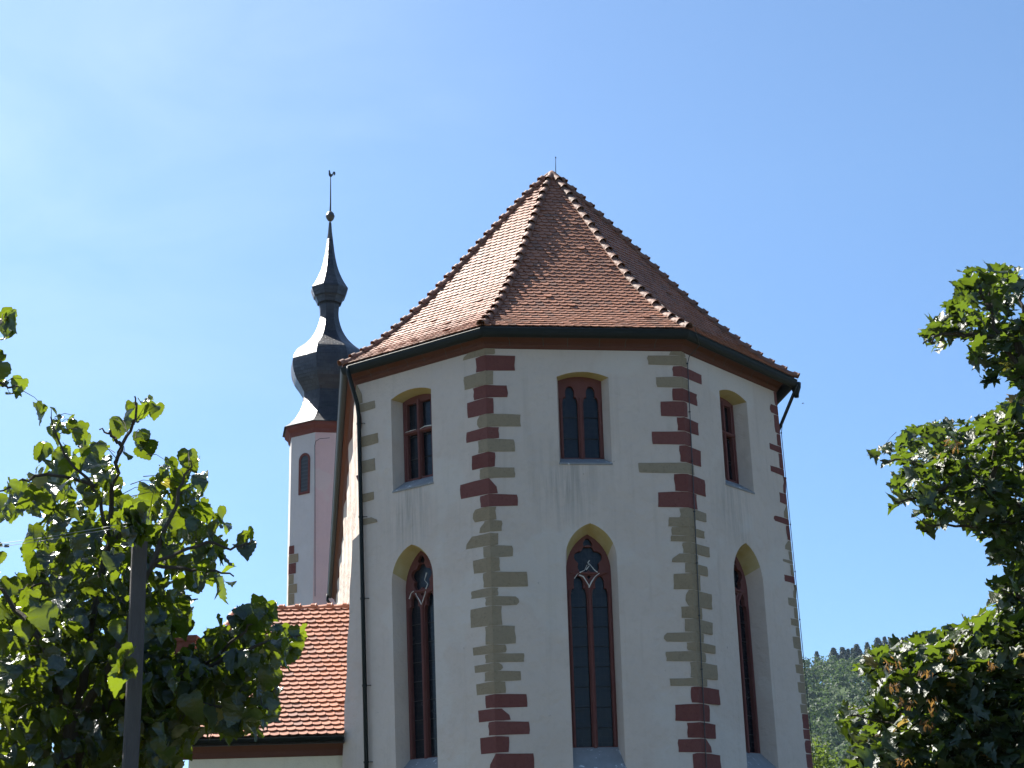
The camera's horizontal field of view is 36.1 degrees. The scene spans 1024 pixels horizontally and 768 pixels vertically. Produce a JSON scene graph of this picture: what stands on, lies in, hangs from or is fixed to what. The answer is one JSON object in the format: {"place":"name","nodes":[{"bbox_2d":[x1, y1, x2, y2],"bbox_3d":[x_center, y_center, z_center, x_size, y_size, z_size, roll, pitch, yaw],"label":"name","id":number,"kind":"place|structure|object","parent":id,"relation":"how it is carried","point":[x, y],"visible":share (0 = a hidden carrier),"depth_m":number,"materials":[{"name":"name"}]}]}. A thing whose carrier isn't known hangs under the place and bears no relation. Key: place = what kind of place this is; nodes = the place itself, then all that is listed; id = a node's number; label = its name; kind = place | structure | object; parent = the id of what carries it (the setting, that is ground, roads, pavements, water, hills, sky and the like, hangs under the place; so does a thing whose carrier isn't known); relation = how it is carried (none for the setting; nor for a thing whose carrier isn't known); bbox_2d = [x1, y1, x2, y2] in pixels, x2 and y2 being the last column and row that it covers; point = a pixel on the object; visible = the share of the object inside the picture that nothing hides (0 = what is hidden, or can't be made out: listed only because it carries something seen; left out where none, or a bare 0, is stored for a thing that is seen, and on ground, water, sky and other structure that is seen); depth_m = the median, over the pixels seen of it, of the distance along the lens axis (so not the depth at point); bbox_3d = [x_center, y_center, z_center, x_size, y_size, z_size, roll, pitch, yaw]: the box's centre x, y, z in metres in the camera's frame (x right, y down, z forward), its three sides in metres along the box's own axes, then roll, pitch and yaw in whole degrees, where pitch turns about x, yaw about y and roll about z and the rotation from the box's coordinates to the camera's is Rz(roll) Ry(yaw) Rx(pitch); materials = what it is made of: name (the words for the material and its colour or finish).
{"place":"outdoors","nodes":[
{"label":"outdoors","id":0,"kind":"place"},
{"bbox_2d":[0,523,126,543],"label":"wire","id":1,"kind":"object","parent":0,"point":[61,534],"visible":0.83,"depth_m":9.73,"materials":[{"name":"grey metal"}]},
{"bbox_2d":[282,170,359,605],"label":"church tower","id":2,"kind":"structure","parent":0,"point":[309,433],"depth_m":71.14,"materials":[{"name":"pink paint"}]},
{"bbox_2d":[298,453,309,494],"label":"window","id":3,"kind":"structure","parent":2,"relation":"in","point":[304,460],"depth_m":70.76,"materials":[{"name":"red glass"}]},
{"bbox_2d":[0,0,1023,767],"label":"sky","id":4,"kind":"structure","parent":0,"point":[817,176],"materials":[{"name":"blue"}]},
{"bbox_2d":[807,683,876,767],"bbox_3d":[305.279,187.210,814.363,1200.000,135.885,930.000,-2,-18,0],"label":"hill","id":5,"kind":"structure","parent":0,"point":[842,690],"depth_m":651.71,"materials":[{"name":"green plant"}]},
{"bbox_2d":[812,651,821,666],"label":"conifer","id":6,"kind":"object","parent":5,"relation":"on","point":[816,655],"visible":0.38,"depth_m":788.66,"materials":[{"name":"green plant"}]},
{"bbox_2d":[826,647,839,663],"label":"conifer","id":7,"kind":"object","parent":5,"relation":"on","point":[833,651],"visible":0.35,"depth_m":791.10,"materials":[{"name":"green plant"}]},
{"bbox_2d":[837,647,849,662],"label":"conifer","id":8,"kind":"object","parent":5,"relation":"on","point":[843,654],"visible":0.51,"depth_m":789.16,"materials":[{"name":"green plant"}]},
{"bbox_2d":[846,648,850,658],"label":"conifer","id":9,"kind":"object","parent":5,"relation":"on","point":[848,651],"visible":0.2,"depth_m":799.02,"materials":[{"name":"green plant"}]},
{"bbox_2d":[850,644,862,661],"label":"conifer","id":10,"kind":"object","parent":5,"relation":"on","point":[857,650],"visible":0.39,"depth_m":787.88,"materials":[{"name":"green plant"}]},
{"bbox_2d":[863,642,871,653],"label":"conifer","id":11,"kind":"object","parent":5,"relation":"on","point":[866,645],"visible":0.13,"depth_m":798.30,"materials":[{"name":"green plant"}]},
{"bbox_2d":[802,655,936,767],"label":"forest","id":12,"kind":"object","parent":5,"relation":"on","point":[842,675],"visible":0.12,"depth_m":644.02,"materials":[{"name":"green plant"}]},
{"bbox_2d":[871,637,881,648],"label":"conifer","id":13,"kind":"object","parent":5,"relation":"on","point":[877,640],"visible":0.15,"depth_m":789.15,"materials":[{"name":"green plant"}]},
{"bbox_2d":[881,636,887,645],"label":"conifer","id":14,"kind":"object","parent":5,"relation":"on","point":[885,640],"visible":0.27,"depth_m":800.20,"materials":[{"name":"green plant"}]},
{"label":"ground","id":15,"kind":"structure","parent":0,"visible":0},
{"bbox_2d":[122,541,147,767],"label":"timber post","id":16,"kind":"object","parent":15,"relation":"on","point":[133,693],"visible":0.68,"depth_m":8.80,"materials":[{"name":"grey wood"}]},
{"bbox_2d":[0,307,307,767],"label":"broadleaf tree","id":17,"kind":"object","parent":15,"relation":"on","point":[68,668],"visible":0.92,"depth_m":9.66,"materials":[{"name":"green plant"}]},
{"bbox_2d":[0,526,125,546],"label":"wire","id":18,"kind":"object","parent":17,"relation":"attached to","point":[6,545],"visible":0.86,"depth_m":9.83,"materials":[{"name":"grey metal"}]},
{"bbox_2d":[173,602,348,767],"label":"annex building","id":19,"kind":"structure","parent":15,"relation":"on","point":[308,731],"depth_m":31.27,"materials":[{"name":"tile"}]},
{"bbox_2d":[326,157,814,767],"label":"church","id":20,"kind":"structure","parent":15,"relation":"on","point":[560,537],"depth_m":30.42,"materials":[{"name":"white paint"}]},
{"bbox_2d":[392,394,432,492],"bbox_3d":[-1.842,1.143,31.328,1.089,2.006,0.443,-15,-22,36],"label":"window","id":21,"kind":"structure","parent":20,"relation":"in","point":[417,413],"depth_m":31.52,"materials":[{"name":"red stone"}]},
{"bbox_2d":[404,551,437,767],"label":"window","id":22,"kind":"structure","parent":20,"relation":"in","point":[419,582],"depth_m":30.26,"materials":[{"name":"black glass"}]},
{"bbox_2d":[558,377,612,464],"bbox_3d":[1.365,0.719,30.471,1.035,1.856,0.425,1,-18,-7],"label":"window","id":23,"kind":"structure","parent":20,"relation":"in","point":[579,398],"depth_m":30.60,"materials":[{"name":"black glass"}]},
{"bbox_2d":[566,535,626,767],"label":"window","id":24,"kind":"structure","parent":20,"relation":"in","point":[588,569],"depth_m":29.27,"materials":[{"name":"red glass"}]},
{"bbox_2d":[720,397,754,493],"bbox_3d":[4.405,1.213,32.086,0.455,2.021,1.112,-15,-23,37],"label":"window","id":25,"kind":"structure","parent":20,"relation":"in","point":[727,416],"depth_m":32.34,"materials":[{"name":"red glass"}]},
{"bbox_2d":[734,557,775,767],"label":"window","id":26,"kind":"structure","parent":20,"relation":"in","point":[755,759],"depth_m":31.01,"materials":[{"name":"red glass"}]},
{"bbox_2d":[810,732,840,767],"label":"bushy tree","id":27,"kind":"object","parent":15,"relation":"on","point":[826,762],"visible":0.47,"depth_m":60.00,"materials":[{"name":"green plant"}]},
{"bbox_2d":[834,260,1023,767],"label":"maple tree","id":28,"kind":"object","parent":15,"relation":"on","point":[967,675],"visible":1,"depth_m":11.19,"materials":[{"name":"green plant"}]}
]}

